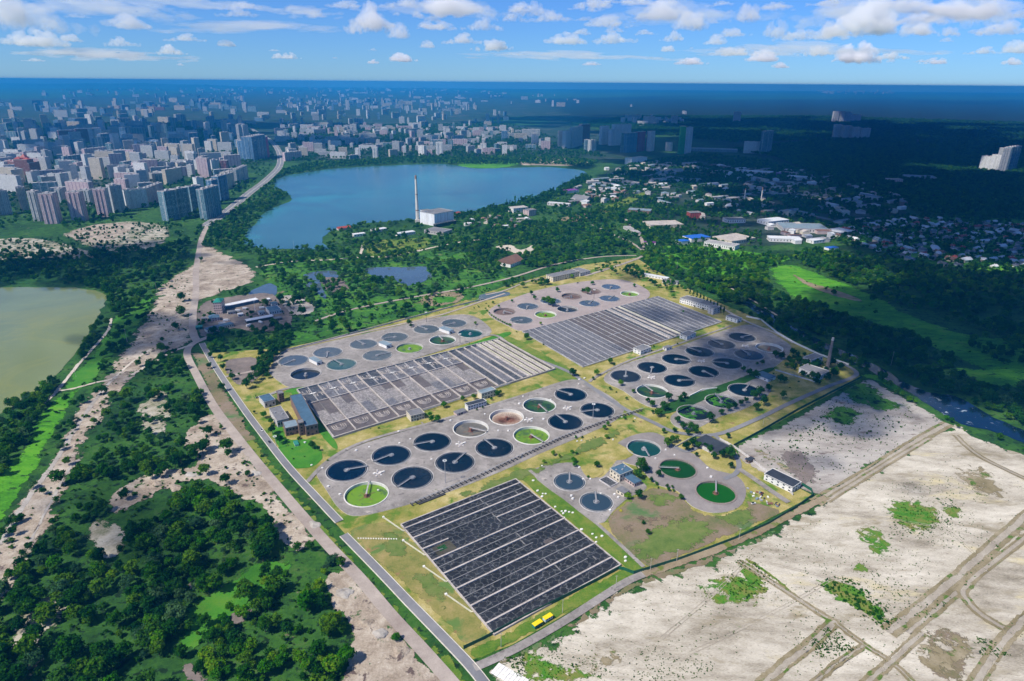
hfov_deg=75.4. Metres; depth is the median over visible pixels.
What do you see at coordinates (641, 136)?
apartment tower
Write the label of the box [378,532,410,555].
green sward
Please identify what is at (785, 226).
factory hall
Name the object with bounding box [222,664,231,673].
tree
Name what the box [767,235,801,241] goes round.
factory hall
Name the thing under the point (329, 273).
pond
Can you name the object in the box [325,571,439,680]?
sand heap
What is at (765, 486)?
side road
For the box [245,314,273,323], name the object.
canopy shed
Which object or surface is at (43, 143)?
apartment block
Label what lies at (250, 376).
tree
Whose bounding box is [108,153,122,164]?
apartment block
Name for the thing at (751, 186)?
workshop
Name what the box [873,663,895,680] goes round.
field verge
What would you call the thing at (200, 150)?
apartment block
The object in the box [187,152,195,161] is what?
apartment block
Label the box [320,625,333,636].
tree
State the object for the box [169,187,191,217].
apartment tower
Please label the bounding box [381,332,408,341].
settling tank
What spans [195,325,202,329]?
yard shed
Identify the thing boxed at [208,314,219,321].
yard house
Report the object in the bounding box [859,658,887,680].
field verge
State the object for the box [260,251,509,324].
marsh
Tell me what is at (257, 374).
tree
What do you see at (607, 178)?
workshop
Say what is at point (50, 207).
apartment tower
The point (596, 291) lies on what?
settling tank
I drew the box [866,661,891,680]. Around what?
field track
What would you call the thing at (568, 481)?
settling tank
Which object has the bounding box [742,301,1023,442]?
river
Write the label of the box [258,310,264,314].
yard store
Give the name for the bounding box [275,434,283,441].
tree
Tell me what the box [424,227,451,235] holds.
incinerator podium
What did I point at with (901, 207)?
workshop
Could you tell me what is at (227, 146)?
apartment block
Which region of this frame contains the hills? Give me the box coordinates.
[0,83,385,89]
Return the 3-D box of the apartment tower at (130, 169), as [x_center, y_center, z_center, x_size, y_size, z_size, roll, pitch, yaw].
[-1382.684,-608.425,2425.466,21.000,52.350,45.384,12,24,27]
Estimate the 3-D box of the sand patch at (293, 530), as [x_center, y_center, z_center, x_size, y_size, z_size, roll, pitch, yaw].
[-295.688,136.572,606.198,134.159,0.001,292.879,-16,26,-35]
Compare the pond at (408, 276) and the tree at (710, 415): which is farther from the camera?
the pond at (408, 276)
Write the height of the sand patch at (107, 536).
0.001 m
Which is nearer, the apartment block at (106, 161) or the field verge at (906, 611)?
the field verge at (906, 611)
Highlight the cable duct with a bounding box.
[418,493,445,504]
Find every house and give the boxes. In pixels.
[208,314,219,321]
[309,356,321,364]
[336,225,350,230]
[378,340,391,348]
[406,407,424,421]
[439,326,453,333]
[464,398,486,410]
[477,386,495,398]
[508,205,527,212]
[523,208,535,215]
[610,463,633,481]
[633,344,651,354]
[680,330,695,339]
[755,371,775,381]
[798,364,828,379]
[802,353,822,364]
[869,244,875,248]
[872,237,880,241]
[882,240,893,246]
[903,245,913,249]
[904,255,915,260]
[908,248,916,252]
[917,246,927,251]
[937,260,948,266]
[944,255,956,262]
[961,256,972,262]
[965,249,975,254]
[973,224,982,228]
[999,243,1007,248]
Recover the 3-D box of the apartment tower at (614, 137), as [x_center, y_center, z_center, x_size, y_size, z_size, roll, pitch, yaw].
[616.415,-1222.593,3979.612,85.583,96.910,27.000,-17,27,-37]
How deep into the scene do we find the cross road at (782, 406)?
773.37 m
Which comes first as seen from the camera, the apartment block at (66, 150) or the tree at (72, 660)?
the tree at (72, 660)
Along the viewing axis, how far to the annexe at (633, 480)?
619.41 m
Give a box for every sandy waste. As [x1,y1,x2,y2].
[0,238,92,259]
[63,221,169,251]
[65,223,134,242]
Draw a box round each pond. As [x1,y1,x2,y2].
[248,283,276,294]
[304,270,338,280]
[314,281,325,298]
[365,266,431,285]
[479,291,509,299]
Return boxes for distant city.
[0,86,893,151]
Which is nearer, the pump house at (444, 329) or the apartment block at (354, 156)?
the pump house at (444, 329)
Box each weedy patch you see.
[514,650,600,680]
[699,575,763,606]
[738,565,768,593]
[816,579,886,621]
[822,406,863,424]
[842,383,901,410]
[854,563,867,571]
[855,526,896,560]
[884,499,940,531]
[943,507,962,517]
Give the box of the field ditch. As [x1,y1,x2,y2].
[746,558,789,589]
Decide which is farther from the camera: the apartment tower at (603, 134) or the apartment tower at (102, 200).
the apartment tower at (603, 134)
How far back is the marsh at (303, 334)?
1011.97 m
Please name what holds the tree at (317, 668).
on the ground at (306, 563)
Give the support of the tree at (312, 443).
on the green lawn at (313, 456)
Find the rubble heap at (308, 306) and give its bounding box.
[282,295,315,314]
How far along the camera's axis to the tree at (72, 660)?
409.90 m
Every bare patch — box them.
[182,663,207,680]
[231,609,251,623]
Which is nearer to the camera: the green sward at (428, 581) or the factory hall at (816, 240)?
the green sward at (428, 581)
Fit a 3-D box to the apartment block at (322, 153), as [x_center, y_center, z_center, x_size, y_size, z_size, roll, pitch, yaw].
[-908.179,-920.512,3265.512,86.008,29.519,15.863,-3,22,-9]
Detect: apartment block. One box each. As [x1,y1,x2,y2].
[0,156,12,160]
[0,161,7,166]
[0,166,18,173]
[0,174,22,191]
[3,148,20,152]
[6,153,18,158]
[7,168,25,181]
[17,144,38,151]
[21,150,36,155]
[26,147,33,150]
[26,152,41,157]
[32,181,57,191]
[34,146,44,152]
[38,156,51,169]
[39,141,48,150]
[39,168,63,174]
[40,175,55,181]
[41,149,51,165]
[50,186,65,197]
[52,145,67,158]
[54,172,69,186]
[55,139,64,145]
[55,159,78,164]
[58,160,71,171]
[61,146,72,155]
[61,154,81,160]
[64,180,93,190]
[68,171,81,179]
[69,139,86,151]
[69,163,78,179]
[73,141,84,153]
[73,161,82,168]
[79,165,93,185]
[81,146,104,153]
[81,153,90,165]
[88,157,106,179]
[94,136,105,146]
[94,150,112,157]
[100,157,109,167]
[105,142,113,149]
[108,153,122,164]
[109,133,120,149]
[112,150,126,160]
[113,165,125,171]
[113,178,129,188]
[114,171,135,177]
[115,149,134,151]
[119,160,130,164]
[122,139,133,149]
[124,173,139,187]
[125,151,129,160]
[128,151,142,161]
[132,143,146,151]
[132,161,149,181]
[135,169,147,181]
[137,181,151,186]
[138,159,157,171]
[140,145,154,157]
[149,172,155,182]
[150,165,169,172]
[154,150,170,160]
[157,146,168,149]
[161,137,167,145]
[161,167,182,184]
[169,143,180,152]
[170,146,180,158]
[170,154,179,158]
[170,159,185,161]
[173,166,187,175]
[180,140,188,155]
[182,143,194,158]
[184,150,196,159]
[186,164,195,176]
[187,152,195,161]
[195,157,211,177]
[197,147,204,155]
[200,152,220,159]
[204,140,212,151]
[207,138,217,150]
[213,167,233,174]
[217,142,232,151]
[219,131,229,141]
[221,151,232,156]
[223,154,240,167]
[282,150,301,160]
[288,142,295,148]
[298,147,307,155]
[304,142,313,150]
[313,142,322,148]
[314,148,326,153]
[319,151,336,156]
[329,145,335,150]
[330,140,340,145]
[330,151,345,157]
[338,147,347,155]
[348,154,357,158]
[359,144,375,149]
[380,142,391,145]
[388,149,397,156]
[392,140,399,150]
[399,141,403,149]
[405,138,410,144]
[416,141,423,144]
[426,145,434,149]
[431,139,442,144]
[443,144,451,151]
[452,138,466,145]
[466,145,474,152]
[474,148,480,154]
[482,147,494,153]
[502,144,506,155]
[507,144,516,149]
[525,144,535,149]
[541,140,549,148]
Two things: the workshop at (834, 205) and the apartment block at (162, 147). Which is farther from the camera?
the apartment block at (162, 147)
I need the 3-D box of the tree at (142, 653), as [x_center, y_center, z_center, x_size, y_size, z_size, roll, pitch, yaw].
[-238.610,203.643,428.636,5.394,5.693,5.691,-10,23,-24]
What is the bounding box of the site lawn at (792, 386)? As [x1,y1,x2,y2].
[212,258,859,658]
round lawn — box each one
[580,458,602,477]
[601,442,632,459]
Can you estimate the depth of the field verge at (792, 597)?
487.87 m
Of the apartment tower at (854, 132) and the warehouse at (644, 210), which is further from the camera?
the apartment tower at (854, 132)
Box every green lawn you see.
[272,426,322,468]
[285,332,510,392]
[289,388,337,448]
[470,570,632,657]
[504,336,579,381]
[513,467,642,570]
[660,367,773,413]
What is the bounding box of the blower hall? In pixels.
[289,393,318,435]
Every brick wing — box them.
[4,159,13,163]
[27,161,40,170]
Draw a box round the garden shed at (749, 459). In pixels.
[745,456,754,462]
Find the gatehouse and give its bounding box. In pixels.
[726,314,741,322]
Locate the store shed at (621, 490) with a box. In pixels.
[616,486,629,496]
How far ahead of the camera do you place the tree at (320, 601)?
465.78 m
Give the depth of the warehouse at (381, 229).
1654.04 m
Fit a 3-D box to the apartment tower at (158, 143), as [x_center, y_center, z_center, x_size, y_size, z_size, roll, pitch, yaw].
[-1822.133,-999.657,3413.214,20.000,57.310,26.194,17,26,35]
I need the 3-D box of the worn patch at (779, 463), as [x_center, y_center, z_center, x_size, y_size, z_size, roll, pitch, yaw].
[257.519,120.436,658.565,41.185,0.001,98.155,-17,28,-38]
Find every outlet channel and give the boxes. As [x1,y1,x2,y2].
[382,516,404,531]
[402,539,425,554]
[423,565,447,581]
[444,593,473,611]
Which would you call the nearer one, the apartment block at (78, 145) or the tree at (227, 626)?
the tree at (227, 626)
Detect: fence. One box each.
[463,566,632,648]
[633,483,812,573]
[734,376,861,445]
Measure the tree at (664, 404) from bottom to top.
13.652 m
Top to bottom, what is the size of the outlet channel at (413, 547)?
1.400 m
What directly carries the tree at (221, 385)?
on the verge at (227, 408)
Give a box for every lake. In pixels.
[0,287,106,413]
[244,164,585,248]
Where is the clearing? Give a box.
[178,559,290,648]
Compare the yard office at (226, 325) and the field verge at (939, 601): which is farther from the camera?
the yard office at (226, 325)
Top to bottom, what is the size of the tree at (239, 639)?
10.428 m
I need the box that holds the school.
[625,156,646,163]
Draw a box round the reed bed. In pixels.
[322,277,348,291]
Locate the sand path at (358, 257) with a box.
[256,239,478,266]
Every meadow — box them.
[0,268,92,284]
[0,390,78,519]
[62,298,152,390]
[600,192,644,212]
[649,246,788,278]
[769,265,1023,379]
[950,367,1022,386]
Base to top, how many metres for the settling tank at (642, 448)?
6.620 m
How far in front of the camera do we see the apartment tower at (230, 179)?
2287.62 m
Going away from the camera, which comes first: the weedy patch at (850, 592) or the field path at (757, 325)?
the weedy patch at (850, 592)
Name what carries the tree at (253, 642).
on the ground at (306, 563)
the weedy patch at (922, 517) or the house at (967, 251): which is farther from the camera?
the house at (967, 251)
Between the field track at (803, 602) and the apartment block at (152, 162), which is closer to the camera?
the field track at (803, 602)
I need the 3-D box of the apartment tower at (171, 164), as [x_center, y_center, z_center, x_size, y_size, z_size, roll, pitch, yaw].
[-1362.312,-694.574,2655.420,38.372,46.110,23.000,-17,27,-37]
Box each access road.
[199,343,342,521]
[341,533,488,680]
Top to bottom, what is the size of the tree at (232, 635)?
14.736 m
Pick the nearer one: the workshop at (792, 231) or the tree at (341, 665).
the tree at (341, 665)
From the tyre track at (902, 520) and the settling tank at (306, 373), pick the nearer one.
the tyre track at (902, 520)
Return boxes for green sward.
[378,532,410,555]
[412,573,447,608]
[459,427,631,495]
[630,515,718,562]
[648,493,680,505]
[716,508,753,526]
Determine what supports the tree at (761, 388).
on the concrete pad at (756, 382)
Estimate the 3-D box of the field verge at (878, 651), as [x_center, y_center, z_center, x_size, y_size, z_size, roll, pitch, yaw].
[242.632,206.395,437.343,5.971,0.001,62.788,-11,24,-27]
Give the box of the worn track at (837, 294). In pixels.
[793,275,861,300]
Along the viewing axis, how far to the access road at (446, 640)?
469.41 m
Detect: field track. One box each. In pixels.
[738,560,827,617]
[763,620,836,680]
[814,645,863,680]
[819,423,950,496]
[826,438,929,500]
[835,622,912,680]
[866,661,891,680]
[885,514,1023,634]
[890,630,923,662]
[906,536,1023,633]
[955,435,1023,477]
[960,582,1023,629]
[973,621,1023,680]
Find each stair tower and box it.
[297,419,304,435]
[708,305,719,314]
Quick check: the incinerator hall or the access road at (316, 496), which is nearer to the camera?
the access road at (316, 496)
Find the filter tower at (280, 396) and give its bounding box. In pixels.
[276,390,284,402]
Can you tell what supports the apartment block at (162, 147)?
on the ground at (306, 563)
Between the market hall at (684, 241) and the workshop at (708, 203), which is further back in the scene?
the workshop at (708, 203)
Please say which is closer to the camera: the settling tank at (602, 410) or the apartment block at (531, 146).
the settling tank at (602, 410)
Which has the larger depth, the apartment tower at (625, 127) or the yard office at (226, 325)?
the apartment tower at (625, 127)
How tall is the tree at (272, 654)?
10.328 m
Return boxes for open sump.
[599,476,617,486]
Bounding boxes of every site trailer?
[532,619,542,628]
[543,613,552,621]
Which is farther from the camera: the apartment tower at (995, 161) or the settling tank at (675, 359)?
the apartment tower at (995, 161)
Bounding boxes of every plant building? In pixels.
[258,393,275,407]
[269,405,288,427]
[282,419,298,435]
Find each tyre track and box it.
[660,556,750,636]
[662,559,751,639]
[687,575,835,652]
[690,577,837,654]
[771,564,859,587]
[841,513,969,532]
[842,512,966,530]
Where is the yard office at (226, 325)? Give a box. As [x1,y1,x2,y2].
[204,322,233,332]
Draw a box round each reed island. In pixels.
[256,190,290,216]
[459,162,517,167]
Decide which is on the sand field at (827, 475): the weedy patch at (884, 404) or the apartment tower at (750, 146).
the weedy patch at (884, 404)
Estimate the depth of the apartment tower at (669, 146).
3680.94 m
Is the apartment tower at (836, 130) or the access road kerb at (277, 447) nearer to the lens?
the access road kerb at (277, 447)
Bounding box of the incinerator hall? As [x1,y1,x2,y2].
[420,208,453,225]
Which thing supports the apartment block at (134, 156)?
on the ground at (306, 563)
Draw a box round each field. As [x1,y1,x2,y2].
[365,238,431,255]
[421,291,463,305]
[433,296,456,302]
[483,116,549,124]
[489,425,1023,680]
[561,214,586,221]
[662,95,1006,100]
[738,380,942,493]
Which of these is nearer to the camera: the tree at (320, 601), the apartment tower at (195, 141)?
the tree at (320, 601)
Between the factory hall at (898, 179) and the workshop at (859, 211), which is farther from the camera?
the factory hall at (898, 179)
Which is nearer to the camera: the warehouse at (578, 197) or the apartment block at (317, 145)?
the warehouse at (578, 197)
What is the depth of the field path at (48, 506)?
580.52 m
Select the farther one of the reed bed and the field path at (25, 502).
the reed bed
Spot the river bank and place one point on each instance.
(876, 377)
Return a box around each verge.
[192,353,255,440]
[246,440,464,680]
[500,530,774,662]
[737,562,826,619]
[741,560,836,620]
[755,617,832,680]
[770,626,836,680]
[809,644,861,680]
[810,422,944,499]
[819,425,953,505]
[819,646,865,680]
[828,437,927,496]
[828,439,932,502]
[834,623,909,680]
[837,621,915,680]
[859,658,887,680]
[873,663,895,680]
[880,510,1023,628]
[886,628,920,660]
[890,522,1023,637]
[894,633,928,664]
[903,533,1023,630]
[910,541,1023,634]
[952,435,1023,479]
[956,579,1023,630]
[957,435,1023,476]
[965,584,1023,625]
[966,618,1017,680]
[983,626,1023,680]
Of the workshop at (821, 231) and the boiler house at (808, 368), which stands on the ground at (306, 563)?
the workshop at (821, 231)
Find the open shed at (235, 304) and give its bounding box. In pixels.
[225,298,258,308]
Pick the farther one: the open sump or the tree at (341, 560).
the open sump
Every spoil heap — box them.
[151,480,162,486]
[170,484,181,491]
[185,472,199,476]
[237,455,249,460]
[251,470,261,475]
[309,521,320,527]
[335,588,353,598]
[358,618,374,625]
[372,628,388,638]
[393,646,409,658]
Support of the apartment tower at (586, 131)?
on the city ground at (261, 100)
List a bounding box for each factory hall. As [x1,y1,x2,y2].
[691,147,737,151]
[704,239,739,249]
[712,233,754,243]
[722,217,745,222]
[736,169,772,174]
[757,217,788,224]
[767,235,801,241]
[776,222,827,232]
[788,175,807,179]
[806,237,830,243]
[830,227,854,235]
[892,178,902,181]
[900,174,936,178]
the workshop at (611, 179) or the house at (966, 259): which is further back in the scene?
the workshop at (611, 179)
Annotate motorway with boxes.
[202,128,283,225]
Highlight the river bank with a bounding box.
[861,374,907,396]
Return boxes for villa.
[498,253,522,267]
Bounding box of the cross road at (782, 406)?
[511,345,858,436]
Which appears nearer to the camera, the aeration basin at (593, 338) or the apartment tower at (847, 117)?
the aeration basin at (593, 338)
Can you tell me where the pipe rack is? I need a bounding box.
[410,408,642,505]
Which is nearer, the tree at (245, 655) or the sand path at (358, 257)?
the tree at (245, 655)
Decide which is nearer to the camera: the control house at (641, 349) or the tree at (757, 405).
the tree at (757, 405)
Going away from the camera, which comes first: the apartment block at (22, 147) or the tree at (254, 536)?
the tree at (254, 536)
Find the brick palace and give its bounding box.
[13,154,33,174]
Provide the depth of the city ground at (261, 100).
8098.81 m
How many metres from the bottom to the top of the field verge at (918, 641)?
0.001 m
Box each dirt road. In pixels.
[131,344,191,374]
[183,337,459,680]
[189,226,207,341]
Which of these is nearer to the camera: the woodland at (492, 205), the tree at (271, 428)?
the tree at (271, 428)
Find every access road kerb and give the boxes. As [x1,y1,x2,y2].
[199,344,335,522]
[204,342,342,518]
[340,536,475,680]
[348,533,489,680]
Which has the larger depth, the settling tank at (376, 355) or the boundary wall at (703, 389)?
the settling tank at (376, 355)
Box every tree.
[47,666,68,680]
[63,666,72,679]
[64,657,85,674]
[70,672,82,680]
[77,675,99,680]
[98,648,119,670]
[101,673,122,680]
[114,641,134,660]
[133,667,157,680]
[136,625,152,646]
[139,637,149,647]
[139,649,147,657]
[148,639,165,654]
[149,626,167,644]
[161,618,179,636]
[164,617,180,635]
[167,453,178,467]
[172,450,184,463]
[173,643,187,657]
[186,442,199,450]
[192,415,200,423]
[197,442,206,452]
[197,645,214,660]
[202,625,221,643]
[204,656,221,675]
[210,667,223,679]
[214,636,224,645]
[216,643,228,656]
[217,383,224,391]
[217,612,226,619]
[218,656,228,667]
[221,622,233,633]
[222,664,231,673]
[224,449,231,455]
[224,628,240,644]
[228,642,241,655]
[232,635,243,645]
[233,604,250,618]
[235,662,254,680]
[236,670,254,680]
[237,650,254,662]
[241,378,250,385]
[243,637,258,648]
[247,372,254,383]
[248,598,261,610]
[248,659,255,667]
[249,531,263,542]
[253,371,260,379]
[253,544,271,561]
[256,613,270,631]
[257,657,273,674]
[259,537,274,548]
[260,597,272,609]
[263,647,274,657]
[267,650,278,661]
[268,424,275,433]
[268,612,282,627]
[272,652,286,667]
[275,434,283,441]
[279,644,287,653]
[280,621,293,634]
[291,626,298,633]
[292,649,307,662]
[296,623,303,630]
[297,590,314,611]
[298,658,310,670]
[298,671,306,679]
[299,585,313,597]
[307,673,330,680]
[308,440,315,448]
[308,638,327,656]
[308,655,316,666]
[310,663,324,673]
[311,577,325,589]
[313,588,323,599]
[313,594,326,609]
[317,652,325,661]
[319,611,338,634]
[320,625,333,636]
[321,653,340,673]
[326,553,338,563]
[329,656,343,670]
[329,673,335,679]
[331,610,341,622]
[335,556,345,566]
[336,621,346,633]
[336,643,356,663]
[390,632,399,639]
[433,414,440,421]
[545,296,551,304]
[548,298,555,303]
[569,368,576,375]
[624,492,631,498]
[634,468,641,476]
[635,488,642,498]
[636,457,647,468]
[642,464,649,471]
[660,401,669,409]
[664,437,671,445]
[665,392,672,398]
[679,421,687,428]
[682,441,690,449]
[687,421,694,428]
[689,437,696,444]
[691,424,698,431]
[706,412,714,422]
[707,444,712,452]
[719,448,726,457]
[725,444,736,458]
[750,389,760,399]
[752,370,760,375]
[753,402,760,410]
[756,386,764,396]
[761,395,768,405]
[766,383,772,389]
[773,350,779,357]
[776,373,784,380]
[779,390,786,398]
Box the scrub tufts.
[504,383,1023,680]
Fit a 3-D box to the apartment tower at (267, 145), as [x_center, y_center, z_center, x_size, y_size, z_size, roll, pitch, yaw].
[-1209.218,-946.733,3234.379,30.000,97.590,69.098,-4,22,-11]
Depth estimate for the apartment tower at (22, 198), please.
1869.69 m
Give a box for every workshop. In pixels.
[580,199,589,203]
[584,180,599,182]
[591,177,608,179]
[601,197,609,202]
[609,178,623,181]
[623,226,640,234]
[651,178,666,181]
[664,168,682,171]
[693,435,728,454]
[700,182,718,185]
[704,202,713,205]
[711,195,728,199]
[726,196,747,199]
[746,184,755,189]
[753,176,768,181]
[758,189,777,194]
[761,209,774,215]
[765,226,773,229]
[780,230,789,235]
[782,209,794,215]
[787,234,801,236]
[788,228,795,233]
[791,239,801,243]
[793,209,814,215]
[800,230,809,233]
[802,234,812,237]
[807,181,816,184]
[809,214,833,221]
[815,229,831,233]
[824,201,838,207]
[827,232,834,238]
[833,218,850,222]
[836,209,849,215]
[855,209,865,213]
[858,193,882,200]
[886,199,901,203]
[897,206,906,209]
[898,200,907,205]
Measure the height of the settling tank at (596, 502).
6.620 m
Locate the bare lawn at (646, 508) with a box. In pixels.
[608,488,778,565]
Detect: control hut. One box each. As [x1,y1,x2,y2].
[453,408,466,415]
[663,345,672,350]
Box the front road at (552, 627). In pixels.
[472,572,645,670]
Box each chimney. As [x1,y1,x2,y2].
[415,175,419,221]
[823,337,833,368]
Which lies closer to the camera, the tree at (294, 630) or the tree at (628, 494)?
the tree at (294, 630)
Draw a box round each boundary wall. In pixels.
[286,298,483,349]
[674,433,700,447]
[689,387,716,395]
[720,438,792,494]
[746,316,848,364]
[775,369,814,381]
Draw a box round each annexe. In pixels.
[574,267,590,275]
[624,474,641,486]
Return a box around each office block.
[546,269,579,281]
[687,211,701,218]
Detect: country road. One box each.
[315,255,636,320]
[584,225,643,275]
[624,218,644,249]
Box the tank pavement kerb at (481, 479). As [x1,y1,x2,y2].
[319,419,616,515]
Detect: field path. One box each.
[0,376,117,544]
[25,459,80,548]
[45,318,111,402]
[54,349,150,391]
[718,305,792,342]
[731,288,776,314]
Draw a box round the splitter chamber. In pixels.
[373,470,384,476]
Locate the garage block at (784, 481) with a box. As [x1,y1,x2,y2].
[764,468,801,491]
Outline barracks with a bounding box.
[680,295,718,309]
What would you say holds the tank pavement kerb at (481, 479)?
on the site lawn at (792, 386)
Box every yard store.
[227,310,234,314]
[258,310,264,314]
[269,301,277,305]
[644,273,668,279]
[662,279,678,284]
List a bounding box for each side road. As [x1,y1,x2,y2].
[225,293,504,376]
[270,334,504,394]
[305,379,584,481]
[485,277,545,294]
[529,470,644,566]
[589,325,731,381]
[673,446,699,451]
[714,435,741,479]
[737,468,790,502]
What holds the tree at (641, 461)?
on the site lawn at (792, 386)
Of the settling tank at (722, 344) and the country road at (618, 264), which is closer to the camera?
the settling tank at (722, 344)
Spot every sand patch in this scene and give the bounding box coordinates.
[7,597,69,675]
[89,518,124,557]
[109,414,314,550]
[136,391,170,434]
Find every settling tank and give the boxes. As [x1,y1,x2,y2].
[278,354,308,366]
[290,367,320,379]
[313,347,342,357]
[325,459,367,481]
[326,358,356,370]
[344,480,388,507]
[349,339,377,349]
[362,350,391,360]
[371,445,411,465]
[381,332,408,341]
[391,466,433,489]
[396,343,423,352]
[413,325,438,333]
[413,432,451,451]
[429,335,455,344]
[434,451,474,473]
[441,319,466,327]
[453,420,488,437]
[458,329,482,337]
[475,438,513,458]
[489,409,523,425]
[493,308,514,314]
[510,316,532,323]
[513,426,549,444]
[517,303,538,309]
[523,398,555,412]
[534,311,556,317]
[540,297,560,303]
[547,413,583,430]
[553,472,585,490]
[554,387,587,401]
[557,305,577,312]
[561,293,581,299]
[579,299,599,306]
[579,490,613,512]
[580,288,600,293]
[580,402,614,418]
[599,295,619,301]
[601,284,620,289]
[610,369,641,382]
[620,291,638,296]
[626,439,661,456]
[636,361,667,373]
[636,384,667,397]
[658,458,697,479]
[661,353,691,364]
[663,374,695,387]
[676,405,709,420]
[685,346,714,356]
[688,365,719,377]
[695,480,736,504]
[705,393,737,408]
[707,339,735,349]
[711,357,742,369]
[727,383,761,397]
[728,332,756,341]
[734,349,763,360]
[755,343,782,352]
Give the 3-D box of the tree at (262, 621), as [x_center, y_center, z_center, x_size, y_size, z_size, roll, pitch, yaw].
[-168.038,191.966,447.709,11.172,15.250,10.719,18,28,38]
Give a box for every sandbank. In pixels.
[496,245,533,254]
[518,158,587,165]
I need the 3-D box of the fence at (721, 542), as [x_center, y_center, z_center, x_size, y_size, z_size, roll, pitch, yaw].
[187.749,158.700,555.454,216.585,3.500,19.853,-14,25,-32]
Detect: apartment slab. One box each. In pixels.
[25,170,39,183]
[54,187,65,202]
[79,188,94,205]
[122,187,148,208]
[145,182,163,205]
[164,143,181,151]
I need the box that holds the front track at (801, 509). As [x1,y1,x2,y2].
[642,495,830,576]
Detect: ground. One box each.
[0,87,671,224]
[0,87,1023,680]
[530,95,1023,206]
[586,157,914,246]
[838,217,1023,273]
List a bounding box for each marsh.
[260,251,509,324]
[265,291,484,345]
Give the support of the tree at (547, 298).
on the concrete pad at (576, 288)
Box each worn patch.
[580,647,621,678]
[755,449,803,472]
[780,449,819,484]
[917,630,975,674]
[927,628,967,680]
[954,465,1009,497]
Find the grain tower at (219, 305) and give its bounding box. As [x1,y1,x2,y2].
[213,298,225,313]
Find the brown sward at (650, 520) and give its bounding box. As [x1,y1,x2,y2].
[622,515,673,531]
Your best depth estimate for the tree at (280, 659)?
419.52 m
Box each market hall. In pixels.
[678,239,689,244]
[683,234,710,241]
[824,246,838,249]
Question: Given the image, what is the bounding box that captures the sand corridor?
[0,246,255,600]
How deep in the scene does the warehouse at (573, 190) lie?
2265.00 m
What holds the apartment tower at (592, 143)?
on the city ground at (261, 100)
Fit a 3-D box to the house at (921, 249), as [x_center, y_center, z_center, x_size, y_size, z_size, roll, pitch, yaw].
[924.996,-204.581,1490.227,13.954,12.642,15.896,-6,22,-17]
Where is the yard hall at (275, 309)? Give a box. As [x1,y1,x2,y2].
[265,305,280,314]
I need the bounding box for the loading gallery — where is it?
[433,220,455,226]
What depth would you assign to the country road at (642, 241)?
1580.47 m
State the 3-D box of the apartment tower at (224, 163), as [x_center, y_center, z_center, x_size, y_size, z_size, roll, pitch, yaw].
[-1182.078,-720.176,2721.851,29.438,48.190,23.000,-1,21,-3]
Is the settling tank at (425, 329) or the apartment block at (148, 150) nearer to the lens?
the settling tank at (425, 329)
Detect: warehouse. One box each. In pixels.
[352,232,365,236]
[370,227,387,232]
[395,230,415,235]
[547,201,570,206]
[567,188,578,192]
[572,194,593,202]
[628,207,651,213]
[643,220,682,227]
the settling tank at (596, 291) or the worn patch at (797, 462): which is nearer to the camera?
the worn patch at (797, 462)
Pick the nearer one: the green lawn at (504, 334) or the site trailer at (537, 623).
the site trailer at (537, 623)
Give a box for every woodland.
[0,114,1023,291]
[0,243,1023,680]
[268,239,510,257]
[460,175,590,215]
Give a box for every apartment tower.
[0,189,12,214]
[15,186,29,210]
[26,189,43,220]
[37,191,62,223]
[57,129,73,136]
[65,190,88,220]
[74,128,92,142]
[92,187,112,216]
[106,164,117,178]
[106,183,125,212]
[119,164,129,167]
[126,167,133,171]
[154,141,161,148]
[155,172,162,181]
[157,160,165,165]
[157,189,180,220]
[166,161,175,167]
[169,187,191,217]
[175,161,185,166]
[183,159,194,168]
[185,184,201,212]
[191,137,199,151]
[192,176,203,186]
[196,184,221,219]
[205,178,218,188]
[210,159,219,170]
[211,174,229,200]
[219,159,228,168]
[223,172,234,189]
[230,165,248,183]
[237,140,257,160]
[241,134,267,160]
[265,136,269,156]
[345,100,349,109]
[355,147,360,157]
[372,146,378,157]
[418,145,426,155]
[435,141,442,154]
[480,143,485,153]
[501,130,507,138]
[522,129,539,136]
[531,134,538,143]
[558,130,561,146]
[562,130,570,148]
[569,125,582,147]
[579,123,589,142]
[584,139,588,151]
[588,139,596,151]
[599,125,609,144]
[608,128,620,145]
[611,123,631,142]
[620,132,625,151]
[623,132,637,152]
[636,131,645,151]
[643,116,654,123]
[646,130,654,150]
[665,142,672,150]
[671,115,677,122]
[677,126,686,153]
[684,126,692,153]
[733,111,740,120]
[743,141,759,152]
[759,130,773,154]
[831,111,839,120]
[832,124,842,136]
[838,111,844,120]
[839,125,851,137]
[844,112,851,121]
[849,127,860,137]
[850,114,861,120]
[859,128,870,137]
[979,155,991,169]
[989,154,1001,169]
[998,147,1011,170]
[1006,145,1021,169]
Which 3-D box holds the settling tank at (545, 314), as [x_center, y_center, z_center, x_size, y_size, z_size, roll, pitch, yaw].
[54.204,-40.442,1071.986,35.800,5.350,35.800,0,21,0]
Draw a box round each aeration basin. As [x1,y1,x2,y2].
[296,338,555,438]
[400,478,620,635]
[522,296,721,366]
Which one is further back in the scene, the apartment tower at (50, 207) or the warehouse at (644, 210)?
the warehouse at (644, 210)
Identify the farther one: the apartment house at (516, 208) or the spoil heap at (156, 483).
the apartment house at (516, 208)
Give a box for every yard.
[196,293,291,336]
[225,357,260,384]
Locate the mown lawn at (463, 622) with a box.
[351,522,490,645]

